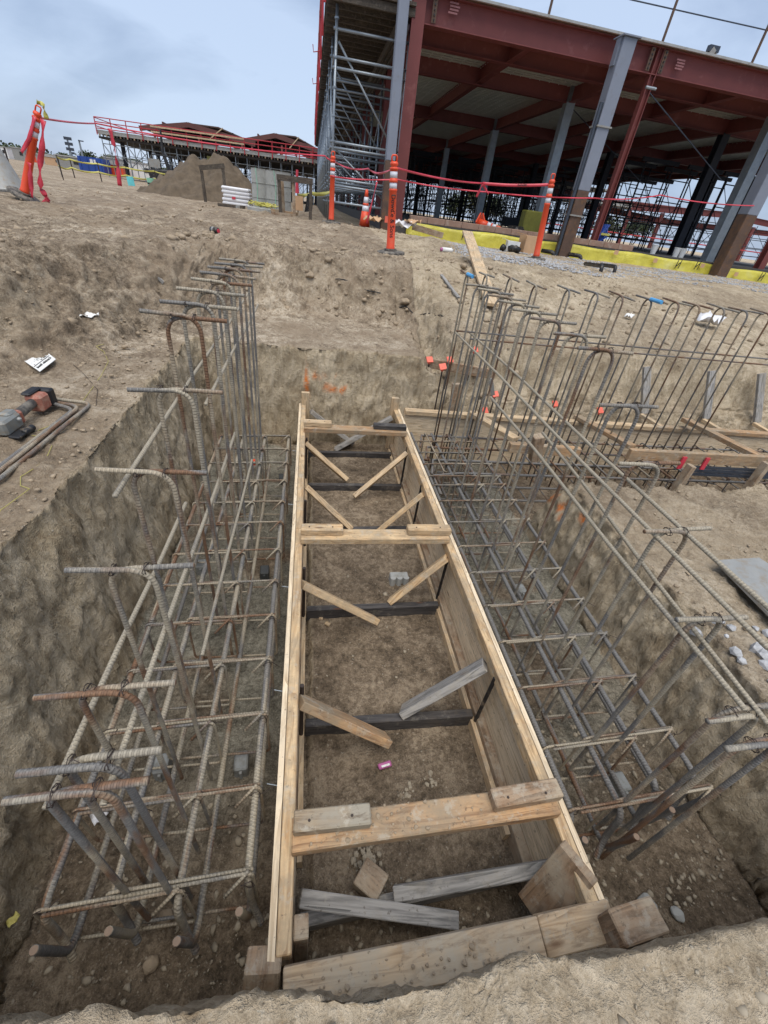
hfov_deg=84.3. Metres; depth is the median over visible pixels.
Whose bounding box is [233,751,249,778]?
concrete spacer
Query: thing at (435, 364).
form board
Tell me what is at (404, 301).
stone
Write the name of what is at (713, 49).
crane tip
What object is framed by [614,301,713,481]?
hooked rebar pair
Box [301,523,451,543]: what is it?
cross tie
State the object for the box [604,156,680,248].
shoring tower
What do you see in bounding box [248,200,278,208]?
yellow rope coil
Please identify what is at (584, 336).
hooked rebar pair
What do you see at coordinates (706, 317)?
plastic litter
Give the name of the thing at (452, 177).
shoring tower
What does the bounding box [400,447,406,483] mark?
steel stake
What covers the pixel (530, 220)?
olive crate
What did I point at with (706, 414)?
form stake
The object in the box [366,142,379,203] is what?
shoring tower
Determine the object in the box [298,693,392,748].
diagonal brace
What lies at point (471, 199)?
shoring tower
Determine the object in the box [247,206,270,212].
concrete base ring
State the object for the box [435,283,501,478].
hooked rebar pair
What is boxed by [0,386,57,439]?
rebar tier
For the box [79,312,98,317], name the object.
paper scrap
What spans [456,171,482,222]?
shoring tower
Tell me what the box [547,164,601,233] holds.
shoring tower
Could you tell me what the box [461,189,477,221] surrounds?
shoring tower
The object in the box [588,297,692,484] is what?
hooked rebar pair
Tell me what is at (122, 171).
site cabin
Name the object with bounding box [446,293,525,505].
hooked rebar pair
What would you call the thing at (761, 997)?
berm stones
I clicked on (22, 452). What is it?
bent rebar
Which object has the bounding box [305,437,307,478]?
steel stake
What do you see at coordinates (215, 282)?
hooked rebar pair
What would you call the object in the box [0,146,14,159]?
site cabin
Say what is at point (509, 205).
shoring tower
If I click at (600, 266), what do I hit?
pipe elbow
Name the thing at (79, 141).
light pole
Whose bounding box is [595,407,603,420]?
rebar cap stake
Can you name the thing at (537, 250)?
delineator post
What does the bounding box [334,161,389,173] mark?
danger tape
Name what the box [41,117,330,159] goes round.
danger tape
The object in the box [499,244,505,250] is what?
black fitting
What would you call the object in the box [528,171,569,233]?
shoring tower
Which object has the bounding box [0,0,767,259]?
sky
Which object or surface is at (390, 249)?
delineator post
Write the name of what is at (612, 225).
tree
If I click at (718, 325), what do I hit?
hooked rebar pair
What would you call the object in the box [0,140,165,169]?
tree line
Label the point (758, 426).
kicker board
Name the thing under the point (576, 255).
pipe elbow
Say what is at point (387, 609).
spreader board
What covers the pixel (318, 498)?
diagonal brace
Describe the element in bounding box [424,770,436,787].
mortar lump
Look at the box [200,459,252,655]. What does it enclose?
straight rebar
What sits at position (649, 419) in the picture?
kicker board
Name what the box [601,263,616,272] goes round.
pipe elbow
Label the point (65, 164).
site cabin
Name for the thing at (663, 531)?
hooked rebar pair
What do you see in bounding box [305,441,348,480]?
diagonal brace
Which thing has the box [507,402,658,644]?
hooked rebar pair
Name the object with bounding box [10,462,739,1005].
pebbles
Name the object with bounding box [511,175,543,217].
shoring tower
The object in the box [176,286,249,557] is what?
hooked rebar pair
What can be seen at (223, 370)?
straight rebar
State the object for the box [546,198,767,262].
scaffolding
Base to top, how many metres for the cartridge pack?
0.016 m
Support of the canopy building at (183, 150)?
on the ground
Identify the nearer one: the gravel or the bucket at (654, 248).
the gravel
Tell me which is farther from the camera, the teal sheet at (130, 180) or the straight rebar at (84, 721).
the teal sheet at (130, 180)
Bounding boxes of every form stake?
[450,383,461,410]
[528,433,544,462]
[640,366,651,413]
[670,463,696,490]
[702,371,715,418]
[741,461,767,488]
[752,373,766,422]
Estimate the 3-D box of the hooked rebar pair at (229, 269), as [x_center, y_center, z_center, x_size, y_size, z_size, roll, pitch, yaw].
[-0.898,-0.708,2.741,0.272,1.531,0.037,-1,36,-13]
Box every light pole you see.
[63,136,73,155]
[78,140,83,155]
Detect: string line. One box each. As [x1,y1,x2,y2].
[0,445,52,510]
[83,344,108,400]
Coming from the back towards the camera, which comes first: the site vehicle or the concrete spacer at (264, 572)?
the site vehicle
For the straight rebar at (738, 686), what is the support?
attached to the hooked rebar pair at (643, 464)
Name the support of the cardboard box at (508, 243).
on the ground
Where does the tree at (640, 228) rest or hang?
on the ground
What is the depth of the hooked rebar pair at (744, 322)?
3.39 m
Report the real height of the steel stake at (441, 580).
0.460 m
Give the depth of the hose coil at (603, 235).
11.62 m
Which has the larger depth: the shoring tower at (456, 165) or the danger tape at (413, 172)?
the shoring tower at (456, 165)
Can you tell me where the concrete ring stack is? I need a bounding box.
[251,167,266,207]
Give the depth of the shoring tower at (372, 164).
27.58 m
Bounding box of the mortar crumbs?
[299,794,529,992]
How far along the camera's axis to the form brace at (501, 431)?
3.62 m
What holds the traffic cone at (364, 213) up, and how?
on the ground
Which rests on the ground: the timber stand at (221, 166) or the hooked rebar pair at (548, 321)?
the timber stand at (221, 166)
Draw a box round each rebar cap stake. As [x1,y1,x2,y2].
[426,356,432,366]
[434,363,446,409]
[444,356,453,388]
[489,391,498,412]
[550,401,557,416]
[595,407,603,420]
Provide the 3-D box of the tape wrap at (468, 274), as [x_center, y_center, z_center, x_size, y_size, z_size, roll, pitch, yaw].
[0.597,-1.638,2.939,0.025,0.025,0.120,1,36,-10]
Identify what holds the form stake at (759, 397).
on the ground
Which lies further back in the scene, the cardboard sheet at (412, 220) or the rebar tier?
the cardboard sheet at (412, 220)
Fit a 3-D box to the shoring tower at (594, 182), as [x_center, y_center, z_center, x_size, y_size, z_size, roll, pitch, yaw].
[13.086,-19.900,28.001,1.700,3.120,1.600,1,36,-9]
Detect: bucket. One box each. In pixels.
[146,177,153,184]
[650,244,658,253]
[672,247,681,256]
[678,248,687,257]
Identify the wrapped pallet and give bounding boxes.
[221,185,251,206]
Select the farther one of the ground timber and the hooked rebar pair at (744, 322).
the ground timber
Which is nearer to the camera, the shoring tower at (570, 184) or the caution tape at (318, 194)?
the caution tape at (318, 194)
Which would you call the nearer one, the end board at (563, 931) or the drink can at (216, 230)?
the end board at (563, 931)
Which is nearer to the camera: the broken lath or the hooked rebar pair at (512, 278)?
the hooked rebar pair at (512, 278)
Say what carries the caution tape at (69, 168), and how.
attached to the fence stake
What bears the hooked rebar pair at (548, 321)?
attached to the rebar cage at (645, 800)
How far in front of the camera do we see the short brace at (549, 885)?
1.28 m
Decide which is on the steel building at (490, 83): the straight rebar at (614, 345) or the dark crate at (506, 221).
the dark crate at (506, 221)
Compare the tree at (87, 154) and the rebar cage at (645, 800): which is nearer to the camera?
the rebar cage at (645, 800)
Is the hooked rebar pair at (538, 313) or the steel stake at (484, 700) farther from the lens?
the hooked rebar pair at (538, 313)
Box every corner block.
[242,945,281,991]
[597,896,669,949]
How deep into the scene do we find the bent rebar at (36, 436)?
1.98 m
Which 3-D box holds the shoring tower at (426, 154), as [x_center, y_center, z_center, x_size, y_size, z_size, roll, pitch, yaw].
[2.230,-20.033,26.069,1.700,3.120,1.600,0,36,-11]
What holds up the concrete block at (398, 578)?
on the ground
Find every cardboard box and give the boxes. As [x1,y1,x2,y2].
[503,238,520,252]
[517,232,536,253]
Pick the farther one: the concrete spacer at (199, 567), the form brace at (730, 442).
the form brace at (730, 442)
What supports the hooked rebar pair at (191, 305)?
attached to the rebar cage at (43, 915)
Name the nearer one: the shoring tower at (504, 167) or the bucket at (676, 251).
the bucket at (676, 251)
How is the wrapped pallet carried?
on the ground
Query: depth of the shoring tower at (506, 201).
39.34 m
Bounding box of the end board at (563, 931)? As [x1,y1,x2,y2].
[283,899,609,996]
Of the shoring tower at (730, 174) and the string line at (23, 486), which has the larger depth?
the shoring tower at (730, 174)
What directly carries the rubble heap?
on the ground
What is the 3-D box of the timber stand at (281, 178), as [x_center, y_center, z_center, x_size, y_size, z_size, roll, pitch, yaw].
[-2.160,-7.373,10.006,0.952,0.875,0.535,1,36,-10]
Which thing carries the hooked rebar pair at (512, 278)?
attached to the rebar cage at (668, 479)
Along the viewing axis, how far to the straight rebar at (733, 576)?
1.46 m
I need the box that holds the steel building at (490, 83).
[334,0,767,283]
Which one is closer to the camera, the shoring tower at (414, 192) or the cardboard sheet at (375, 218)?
the cardboard sheet at (375, 218)
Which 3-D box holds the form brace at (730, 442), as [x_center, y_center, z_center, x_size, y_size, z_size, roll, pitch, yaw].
[3.057,-0.687,3.878,0.085,0.120,0.958,4,36,-5]
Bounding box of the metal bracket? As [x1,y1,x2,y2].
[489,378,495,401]
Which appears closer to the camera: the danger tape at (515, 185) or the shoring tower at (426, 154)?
the danger tape at (515, 185)
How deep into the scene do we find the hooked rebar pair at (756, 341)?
3.47 m
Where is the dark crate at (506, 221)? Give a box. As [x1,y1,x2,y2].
[501,216,519,226]
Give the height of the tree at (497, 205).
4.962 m
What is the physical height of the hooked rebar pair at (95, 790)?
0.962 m
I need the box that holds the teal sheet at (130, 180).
[126,176,134,185]
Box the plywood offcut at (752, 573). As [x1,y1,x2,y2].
[720,558,767,615]
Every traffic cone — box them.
[354,189,374,228]
[475,212,499,226]
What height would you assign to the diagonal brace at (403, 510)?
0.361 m
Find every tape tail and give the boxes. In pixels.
[20,115,36,153]
[27,162,33,197]
[37,100,48,118]
[37,118,49,202]
[108,128,121,185]
[366,182,377,223]
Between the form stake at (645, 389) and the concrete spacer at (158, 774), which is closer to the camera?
the concrete spacer at (158, 774)
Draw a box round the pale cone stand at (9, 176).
[0,149,20,191]
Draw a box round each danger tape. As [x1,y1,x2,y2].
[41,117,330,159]
[331,175,593,198]
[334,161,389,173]
[398,167,482,183]
[483,182,548,186]
[594,194,753,205]
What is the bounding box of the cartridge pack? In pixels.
[378,760,391,769]
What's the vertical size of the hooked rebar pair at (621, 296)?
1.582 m
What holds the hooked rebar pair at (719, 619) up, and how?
attached to the rebar cage at (645, 800)
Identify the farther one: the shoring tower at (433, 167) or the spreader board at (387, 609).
the shoring tower at (433, 167)
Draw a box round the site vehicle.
[148,129,176,178]
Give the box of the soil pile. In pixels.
[136,152,252,205]
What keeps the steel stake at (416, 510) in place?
on the ground
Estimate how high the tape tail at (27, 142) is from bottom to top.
0.445 m
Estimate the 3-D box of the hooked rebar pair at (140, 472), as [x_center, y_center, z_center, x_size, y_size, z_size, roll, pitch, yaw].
[-0.691,0.386,1.494,0.268,1.252,0.039,0,36,-12]
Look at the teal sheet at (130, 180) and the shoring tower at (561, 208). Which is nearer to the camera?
the teal sheet at (130, 180)
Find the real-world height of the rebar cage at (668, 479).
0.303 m
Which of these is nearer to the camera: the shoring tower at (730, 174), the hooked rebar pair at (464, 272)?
the hooked rebar pair at (464, 272)
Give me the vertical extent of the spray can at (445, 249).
0.066 m
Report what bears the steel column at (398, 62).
on the ground
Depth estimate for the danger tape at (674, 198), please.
10.67 m
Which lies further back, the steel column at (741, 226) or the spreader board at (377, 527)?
the steel column at (741, 226)
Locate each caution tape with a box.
[56,157,164,174]
[58,165,155,179]
[298,191,329,196]
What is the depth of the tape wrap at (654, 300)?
2.95 m
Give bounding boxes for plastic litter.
[624,313,634,317]
[697,311,726,324]
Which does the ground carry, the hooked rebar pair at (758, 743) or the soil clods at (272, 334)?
the soil clods at (272, 334)
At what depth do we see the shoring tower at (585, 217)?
41.17 m
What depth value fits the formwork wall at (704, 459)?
3.28 m
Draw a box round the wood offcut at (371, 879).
[353,857,388,898]
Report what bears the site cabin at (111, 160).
on the ground
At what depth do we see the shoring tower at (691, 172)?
19.23 m
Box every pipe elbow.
[541,249,554,255]
[568,252,582,259]
[583,262,603,271]
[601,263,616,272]
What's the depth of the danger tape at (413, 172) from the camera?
6.13 m
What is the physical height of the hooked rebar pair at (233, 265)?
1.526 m
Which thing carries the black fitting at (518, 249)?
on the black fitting
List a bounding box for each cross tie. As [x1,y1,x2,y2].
[291,778,563,856]
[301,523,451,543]
[303,419,406,436]
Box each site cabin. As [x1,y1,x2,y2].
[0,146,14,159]
[10,146,26,160]
[44,155,57,165]
[54,154,92,171]
[102,156,134,164]
[106,163,125,176]
[128,161,157,178]
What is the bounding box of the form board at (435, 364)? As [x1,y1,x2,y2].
[429,359,496,377]
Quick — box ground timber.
[271,209,296,215]
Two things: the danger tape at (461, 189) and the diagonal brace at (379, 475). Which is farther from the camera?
the danger tape at (461, 189)
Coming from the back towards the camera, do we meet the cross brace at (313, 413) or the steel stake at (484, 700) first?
the cross brace at (313, 413)
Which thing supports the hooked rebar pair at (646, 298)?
attached to the rebar cage at (668, 479)
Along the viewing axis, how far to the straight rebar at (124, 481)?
1.34 m
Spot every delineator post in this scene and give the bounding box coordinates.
[6,104,41,201]
[322,151,340,224]
[377,154,404,255]
[527,173,555,260]
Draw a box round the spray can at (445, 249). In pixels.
[440,247,452,252]
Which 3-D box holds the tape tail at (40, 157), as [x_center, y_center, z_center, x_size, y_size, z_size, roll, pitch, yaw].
[-4.870,-4.903,5.940,0.342,0.979,0.533,1,36,-10]
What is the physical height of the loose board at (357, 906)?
0.142 m
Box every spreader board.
[300,883,515,930]
[305,709,472,735]
[306,601,438,620]
[308,450,390,459]
[308,483,401,493]
[343,526,406,528]
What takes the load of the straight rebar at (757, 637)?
attached to the hooked rebar pair at (464, 272)
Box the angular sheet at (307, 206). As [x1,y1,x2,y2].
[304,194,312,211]
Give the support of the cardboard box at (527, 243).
on the ground
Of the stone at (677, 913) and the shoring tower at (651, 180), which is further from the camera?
the shoring tower at (651, 180)
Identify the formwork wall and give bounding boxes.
[403,408,767,470]
[624,448,767,478]
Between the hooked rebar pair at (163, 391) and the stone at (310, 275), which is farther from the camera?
the stone at (310, 275)
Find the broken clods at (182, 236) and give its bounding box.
[0,188,767,401]
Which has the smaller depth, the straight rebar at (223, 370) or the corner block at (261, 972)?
the corner block at (261, 972)
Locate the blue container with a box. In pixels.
[77,155,111,173]
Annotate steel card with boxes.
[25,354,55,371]
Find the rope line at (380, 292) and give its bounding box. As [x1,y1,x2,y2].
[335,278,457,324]
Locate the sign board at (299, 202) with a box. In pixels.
[295,170,302,217]
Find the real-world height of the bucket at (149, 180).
0.400 m
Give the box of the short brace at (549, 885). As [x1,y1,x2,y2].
[518,840,597,914]
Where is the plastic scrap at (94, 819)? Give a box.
[90,812,107,825]
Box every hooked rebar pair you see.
[1,776,188,923]
[14,745,192,899]
[32,679,200,854]
[64,562,212,779]
[94,467,222,716]
[127,383,233,654]
[139,308,239,618]
[159,299,244,590]
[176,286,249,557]
[191,277,253,535]
[199,270,256,515]
[207,265,259,500]
[214,262,262,485]
[219,257,264,476]
[428,270,475,468]
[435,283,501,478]
[441,287,513,492]
[444,271,494,458]
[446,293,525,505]
[452,299,539,520]
[460,308,556,538]
[465,273,519,458]
[468,316,576,557]
[480,331,606,584]
[481,280,546,482]
[491,346,633,609]
[504,284,580,482]
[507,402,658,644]
[521,459,680,679]
[526,289,609,485]
[540,526,712,722]
[544,290,635,486]
[563,612,748,778]
[567,294,664,483]
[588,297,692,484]
[589,702,767,836]
[600,733,767,860]
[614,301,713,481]
[623,302,739,487]
[642,306,763,485]
[659,308,767,489]
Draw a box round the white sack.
[395,219,416,228]
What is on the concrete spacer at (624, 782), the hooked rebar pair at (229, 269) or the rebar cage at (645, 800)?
the rebar cage at (645, 800)
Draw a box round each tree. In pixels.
[75,149,99,157]
[442,191,464,219]
[457,192,491,212]
[489,194,509,217]
[593,215,620,241]
[612,222,660,244]
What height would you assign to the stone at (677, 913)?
0.033 m
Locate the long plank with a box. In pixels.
[462,230,498,306]
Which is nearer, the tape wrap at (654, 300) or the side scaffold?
the tape wrap at (654, 300)
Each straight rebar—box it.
[42,501,187,809]
[99,432,234,805]
[112,293,247,497]
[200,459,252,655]
[204,304,258,405]
[455,332,767,649]
[456,330,767,359]
[469,333,767,610]
[470,338,767,365]
[490,396,747,711]
[541,432,767,724]
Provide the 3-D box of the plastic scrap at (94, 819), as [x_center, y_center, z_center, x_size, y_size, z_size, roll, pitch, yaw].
[-1.039,1.104,1.549,0.046,0.032,0.051,32,42,29]
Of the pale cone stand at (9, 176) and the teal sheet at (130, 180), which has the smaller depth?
the pale cone stand at (9, 176)
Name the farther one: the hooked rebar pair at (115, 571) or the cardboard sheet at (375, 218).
the cardboard sheet at (375, 218)
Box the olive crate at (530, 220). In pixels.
[518,210,542,231]
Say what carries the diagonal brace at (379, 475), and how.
on the ground
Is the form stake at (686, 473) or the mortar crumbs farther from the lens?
the form stake at (686, 473)
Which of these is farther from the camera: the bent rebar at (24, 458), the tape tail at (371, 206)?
the tape tail at (371, 206)
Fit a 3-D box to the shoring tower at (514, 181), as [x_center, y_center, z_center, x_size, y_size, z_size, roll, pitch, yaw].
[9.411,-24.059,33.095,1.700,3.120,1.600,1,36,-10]
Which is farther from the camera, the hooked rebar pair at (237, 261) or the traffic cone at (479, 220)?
the traffic cone at (479, 220)
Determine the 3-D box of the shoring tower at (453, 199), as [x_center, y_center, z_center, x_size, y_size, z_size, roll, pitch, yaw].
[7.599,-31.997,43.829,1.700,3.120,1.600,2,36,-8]
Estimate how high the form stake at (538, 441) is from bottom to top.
0.226 m
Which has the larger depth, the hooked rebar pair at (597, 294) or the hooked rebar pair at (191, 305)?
the hooked rebar pair at (597, 294)
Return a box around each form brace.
[469,410,518,441]
[573,415,635,448]
[680,417,762,454]
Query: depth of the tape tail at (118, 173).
9.51 m
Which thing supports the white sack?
on the ground
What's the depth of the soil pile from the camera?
14.96 m
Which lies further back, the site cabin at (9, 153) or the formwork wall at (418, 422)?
the site cabin at (9, 153)
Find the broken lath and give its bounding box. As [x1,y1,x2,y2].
[440,274,459,298]
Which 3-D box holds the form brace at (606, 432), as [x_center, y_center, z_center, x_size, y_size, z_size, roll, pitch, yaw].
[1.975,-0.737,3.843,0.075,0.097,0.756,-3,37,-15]
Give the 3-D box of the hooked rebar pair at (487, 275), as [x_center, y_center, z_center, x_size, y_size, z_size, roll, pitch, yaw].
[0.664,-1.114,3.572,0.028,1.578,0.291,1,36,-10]
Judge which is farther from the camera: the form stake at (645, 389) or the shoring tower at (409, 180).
the shoring tower at (409, 180)
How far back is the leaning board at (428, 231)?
9.92 m
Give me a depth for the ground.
2.20 m
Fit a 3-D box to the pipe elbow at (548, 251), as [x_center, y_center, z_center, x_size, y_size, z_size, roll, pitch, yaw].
[4.156,-6.442,10.789,0.415,0.382,0.095,25,39,23]
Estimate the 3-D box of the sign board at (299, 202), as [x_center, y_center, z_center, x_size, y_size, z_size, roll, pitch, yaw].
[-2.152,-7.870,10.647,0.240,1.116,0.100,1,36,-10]
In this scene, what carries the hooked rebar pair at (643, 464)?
attached to the rebar cage at (645, 800)
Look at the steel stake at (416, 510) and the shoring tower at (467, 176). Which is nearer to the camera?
the steel stake at (416, 510)
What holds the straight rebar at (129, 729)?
attached to the hooked rebar pair at (115, 571)
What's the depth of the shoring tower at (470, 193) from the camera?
41.28 m
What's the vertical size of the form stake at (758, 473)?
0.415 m
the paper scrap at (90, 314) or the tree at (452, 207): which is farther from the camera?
the tree at (452, 207)
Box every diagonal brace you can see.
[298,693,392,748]
[301,579,379,625]
[304,484,352,528]
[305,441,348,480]
[353,451,407,498]
[378,492,423,528]
[387,554,448,604]
[399,658,486,719]
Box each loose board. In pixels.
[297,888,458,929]
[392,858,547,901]
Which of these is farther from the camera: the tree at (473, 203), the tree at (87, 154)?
the tree at (87, 154)
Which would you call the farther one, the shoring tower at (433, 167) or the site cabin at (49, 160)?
the site cabin at (49, 160)
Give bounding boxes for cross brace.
[309,409,353,445]
[334,415,392,450]
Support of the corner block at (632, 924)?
on the end board at (563, 931)
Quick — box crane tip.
[706,44,720,53]
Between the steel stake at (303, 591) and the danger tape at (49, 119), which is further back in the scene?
the danger tape at (49, 119)
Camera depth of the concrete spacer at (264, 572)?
2.62 m
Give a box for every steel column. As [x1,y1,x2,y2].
[380,0,409,229]
[554,33,641,256]
[708,153,767,276]
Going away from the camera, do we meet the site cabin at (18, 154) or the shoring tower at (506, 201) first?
the shoring tower at (506, 201)
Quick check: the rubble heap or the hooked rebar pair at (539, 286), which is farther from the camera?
the hooked rebar pair at (539, 286)
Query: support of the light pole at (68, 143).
on the ground
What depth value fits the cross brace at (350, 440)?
3.96 m
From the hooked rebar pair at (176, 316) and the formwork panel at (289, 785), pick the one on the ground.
the formwork panel at (289, 785)
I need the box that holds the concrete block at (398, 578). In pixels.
[389,572,408,585]
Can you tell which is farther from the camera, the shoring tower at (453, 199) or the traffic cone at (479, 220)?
the shoring tower at (453, 199)
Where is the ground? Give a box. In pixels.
[0,159,767,1023]
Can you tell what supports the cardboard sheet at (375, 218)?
on the ground
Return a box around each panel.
[265,169,290,211]
[267,391,309,989]
[385,397,603,914]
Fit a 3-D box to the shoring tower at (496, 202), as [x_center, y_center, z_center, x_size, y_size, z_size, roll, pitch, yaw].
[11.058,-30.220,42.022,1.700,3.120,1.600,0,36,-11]
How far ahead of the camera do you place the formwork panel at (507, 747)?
1.91 m
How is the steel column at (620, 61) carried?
on the ground
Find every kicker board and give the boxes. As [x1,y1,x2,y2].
[639,414,663,425]
[701,419,721,428]
[752,422,767,431]
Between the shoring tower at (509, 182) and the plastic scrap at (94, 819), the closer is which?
the plastic scrap at (94, 819)
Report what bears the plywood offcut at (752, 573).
on the ground
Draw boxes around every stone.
[142,955,159,974]
[157,908,172,930]
[305,272,313,277]
[400,298,409,304]
[637,893,657,908]
[670,906,684,922]
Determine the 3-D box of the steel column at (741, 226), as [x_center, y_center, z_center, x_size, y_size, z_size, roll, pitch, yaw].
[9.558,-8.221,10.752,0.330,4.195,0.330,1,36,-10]
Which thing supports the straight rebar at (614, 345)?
attached to the hooked rebar pair at (539, 286)
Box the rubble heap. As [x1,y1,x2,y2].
[347,845,382,871]
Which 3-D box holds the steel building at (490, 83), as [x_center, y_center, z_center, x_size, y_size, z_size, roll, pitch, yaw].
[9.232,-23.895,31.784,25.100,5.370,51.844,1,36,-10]
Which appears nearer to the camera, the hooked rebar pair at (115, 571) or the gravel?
the hooked rebar pair at (115, 571)
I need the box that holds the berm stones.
[332,966,767,1023]
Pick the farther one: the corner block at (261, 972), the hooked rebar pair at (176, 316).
the hooked rebar pair at (176, 316)
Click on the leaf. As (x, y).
(13, 919)
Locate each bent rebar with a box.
[0,398,89,481]
[0,401,78,473]
[0,402,72,466]
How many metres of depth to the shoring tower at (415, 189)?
38.09 m
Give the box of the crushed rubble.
[689,621,767,680]
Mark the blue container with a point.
(91, 167)
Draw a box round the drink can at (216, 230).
[209,226,219,233]
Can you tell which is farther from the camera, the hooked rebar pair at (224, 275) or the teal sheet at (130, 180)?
the teal sheet at (130, 180)
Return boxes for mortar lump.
[398,781,413,798]
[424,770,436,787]
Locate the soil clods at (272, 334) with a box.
[0,188,767,630]
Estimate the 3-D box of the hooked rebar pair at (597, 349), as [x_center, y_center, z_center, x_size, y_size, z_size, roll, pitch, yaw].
[0.800,-0.036,2.128,0.260,1.537,0.040,1,36,-10]
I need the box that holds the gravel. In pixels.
[410,234,767,293]
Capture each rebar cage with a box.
[28,434,291,962]
[410,432,720,858]
[419,433,767,502]
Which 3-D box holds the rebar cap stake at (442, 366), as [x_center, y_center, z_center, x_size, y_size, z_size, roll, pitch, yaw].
[0.468,-0.914,4.000,0.071,0.959,0.055,1,36,-10]
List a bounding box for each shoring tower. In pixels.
[353,153,375,206]
[365,149,377,198]
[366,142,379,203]
[395,159,417,212]
[404,149,441,216]
[404,155,433,214]
[404,173,425,215]
[407,170,427,212]
[420,168,440,215]
[421,178,438,216]
[424,164,454,218]
[430,178,453,216]
[435,175,460,218]
[439,162,474,221]
[444,157,484,222]
[448,182,464,217]
[449,173,478,222]
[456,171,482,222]
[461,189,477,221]
[462,179,490,220]
[462,183,478,218]
[481,169,512,225]
[485,164,528,226]
[485,179,511,225]
[489,177,524,227]
[489,186,508,226]
[492,186,516,221]
[496,190,520,226]
[510,183,540,216]
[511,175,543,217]
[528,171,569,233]
[532,182,557,205]
[545,193,570,232]
[546,181,574,234]
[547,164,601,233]
[573,179,609,238]
[578,199,591,237]
[589,173,643,240]
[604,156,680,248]
[609,176,673,248]
[637,164,723,251]
[688,171,755,258]
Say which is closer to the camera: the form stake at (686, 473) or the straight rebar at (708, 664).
the straight rebar at (708, 664)
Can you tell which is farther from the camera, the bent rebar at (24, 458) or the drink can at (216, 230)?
the drink can at (216, 230)
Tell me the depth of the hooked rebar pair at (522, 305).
2.65 m
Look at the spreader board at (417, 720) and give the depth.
1.92 m
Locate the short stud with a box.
[293,913,308,962]
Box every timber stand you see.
[198,163,225,201]
[271,174,312,219]
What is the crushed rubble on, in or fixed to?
on the ground
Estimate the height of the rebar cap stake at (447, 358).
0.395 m
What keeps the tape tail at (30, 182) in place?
hanging from the delineator post at (22, 192)
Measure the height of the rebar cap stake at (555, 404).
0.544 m
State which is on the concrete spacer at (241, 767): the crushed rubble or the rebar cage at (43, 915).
the rebar cage at (43, 915)
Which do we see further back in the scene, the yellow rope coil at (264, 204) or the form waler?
the yellow rope coil at (264, 204)
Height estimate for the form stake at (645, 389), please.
0.456 m
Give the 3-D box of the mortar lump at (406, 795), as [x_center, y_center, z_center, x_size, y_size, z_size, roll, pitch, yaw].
[0.095,1.143,1.733,0.045,0.013,0.084,31,42,29]
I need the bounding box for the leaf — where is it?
[6,911,19,927]
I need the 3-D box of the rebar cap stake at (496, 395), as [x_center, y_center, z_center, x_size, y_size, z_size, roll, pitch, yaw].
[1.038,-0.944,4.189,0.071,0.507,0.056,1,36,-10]
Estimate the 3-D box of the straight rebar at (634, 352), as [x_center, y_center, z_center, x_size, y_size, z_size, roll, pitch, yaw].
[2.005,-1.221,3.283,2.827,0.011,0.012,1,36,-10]
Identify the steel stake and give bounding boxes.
[299,684,303,735]
[302,567,305,616]
[303,500,306,545]
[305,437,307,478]
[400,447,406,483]
[413,485,421,523]
[436,557,447,598]
[474,677,494,721]
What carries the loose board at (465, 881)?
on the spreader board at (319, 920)
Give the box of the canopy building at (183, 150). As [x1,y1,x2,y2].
[93,116,317,204]
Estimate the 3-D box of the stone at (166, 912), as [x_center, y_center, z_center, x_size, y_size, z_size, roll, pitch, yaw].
[-0.709,1.321,1.377,0.049,0.034,0.052,1,36,-10]
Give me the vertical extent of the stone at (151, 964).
0.034 m
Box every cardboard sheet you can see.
[363,215,383,221]
[404,219,421,223]
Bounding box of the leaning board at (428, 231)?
[412,225,443,237]
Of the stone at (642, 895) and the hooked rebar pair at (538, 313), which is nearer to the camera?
the stone at (642, 895)
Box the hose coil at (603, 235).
[598,224,610,240]
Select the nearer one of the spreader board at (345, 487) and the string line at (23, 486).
the string line at (23, 486)
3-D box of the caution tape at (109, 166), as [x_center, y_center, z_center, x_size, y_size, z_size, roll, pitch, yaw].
[-12.769,-16.699,20.565,0.752,0.134,5.476,33,42,31]
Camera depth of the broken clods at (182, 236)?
4.91 m
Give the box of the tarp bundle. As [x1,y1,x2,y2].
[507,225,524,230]
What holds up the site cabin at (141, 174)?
on the ground
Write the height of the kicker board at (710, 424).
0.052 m
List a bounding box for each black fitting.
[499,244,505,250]
[510,245,520,252]
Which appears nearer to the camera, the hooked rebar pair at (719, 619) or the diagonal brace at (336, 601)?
the hooked rebar pair at (719, 619)
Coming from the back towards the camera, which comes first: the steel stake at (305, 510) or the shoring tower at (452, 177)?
the shoring tower at (452, 177)
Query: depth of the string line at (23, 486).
1.68 m
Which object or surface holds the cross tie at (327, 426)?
on the formwork panel at (289, 785)
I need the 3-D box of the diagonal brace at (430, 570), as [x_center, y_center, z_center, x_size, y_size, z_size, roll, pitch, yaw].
[0.194,0.389,2.430,0.340,0.359,0.077,-3,37,-15]
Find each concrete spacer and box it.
[152,753,172,781]
[196,559,204,574]
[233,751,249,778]
[260,565,269,579]
[513,584,526,598]
[609,771,631,796]
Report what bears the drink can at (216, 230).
on the ground
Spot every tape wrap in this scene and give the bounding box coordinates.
[466,272,473,278]
[649,297,663,303]
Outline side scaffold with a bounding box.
[312,0,416,218]
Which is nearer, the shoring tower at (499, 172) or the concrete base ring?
the concrete base ring
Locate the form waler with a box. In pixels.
[507,441,581,456]
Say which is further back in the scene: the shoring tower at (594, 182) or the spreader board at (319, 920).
the shoring tower at (594, 182)
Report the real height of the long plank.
0.604 m
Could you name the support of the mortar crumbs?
on the end board at (563, 931)

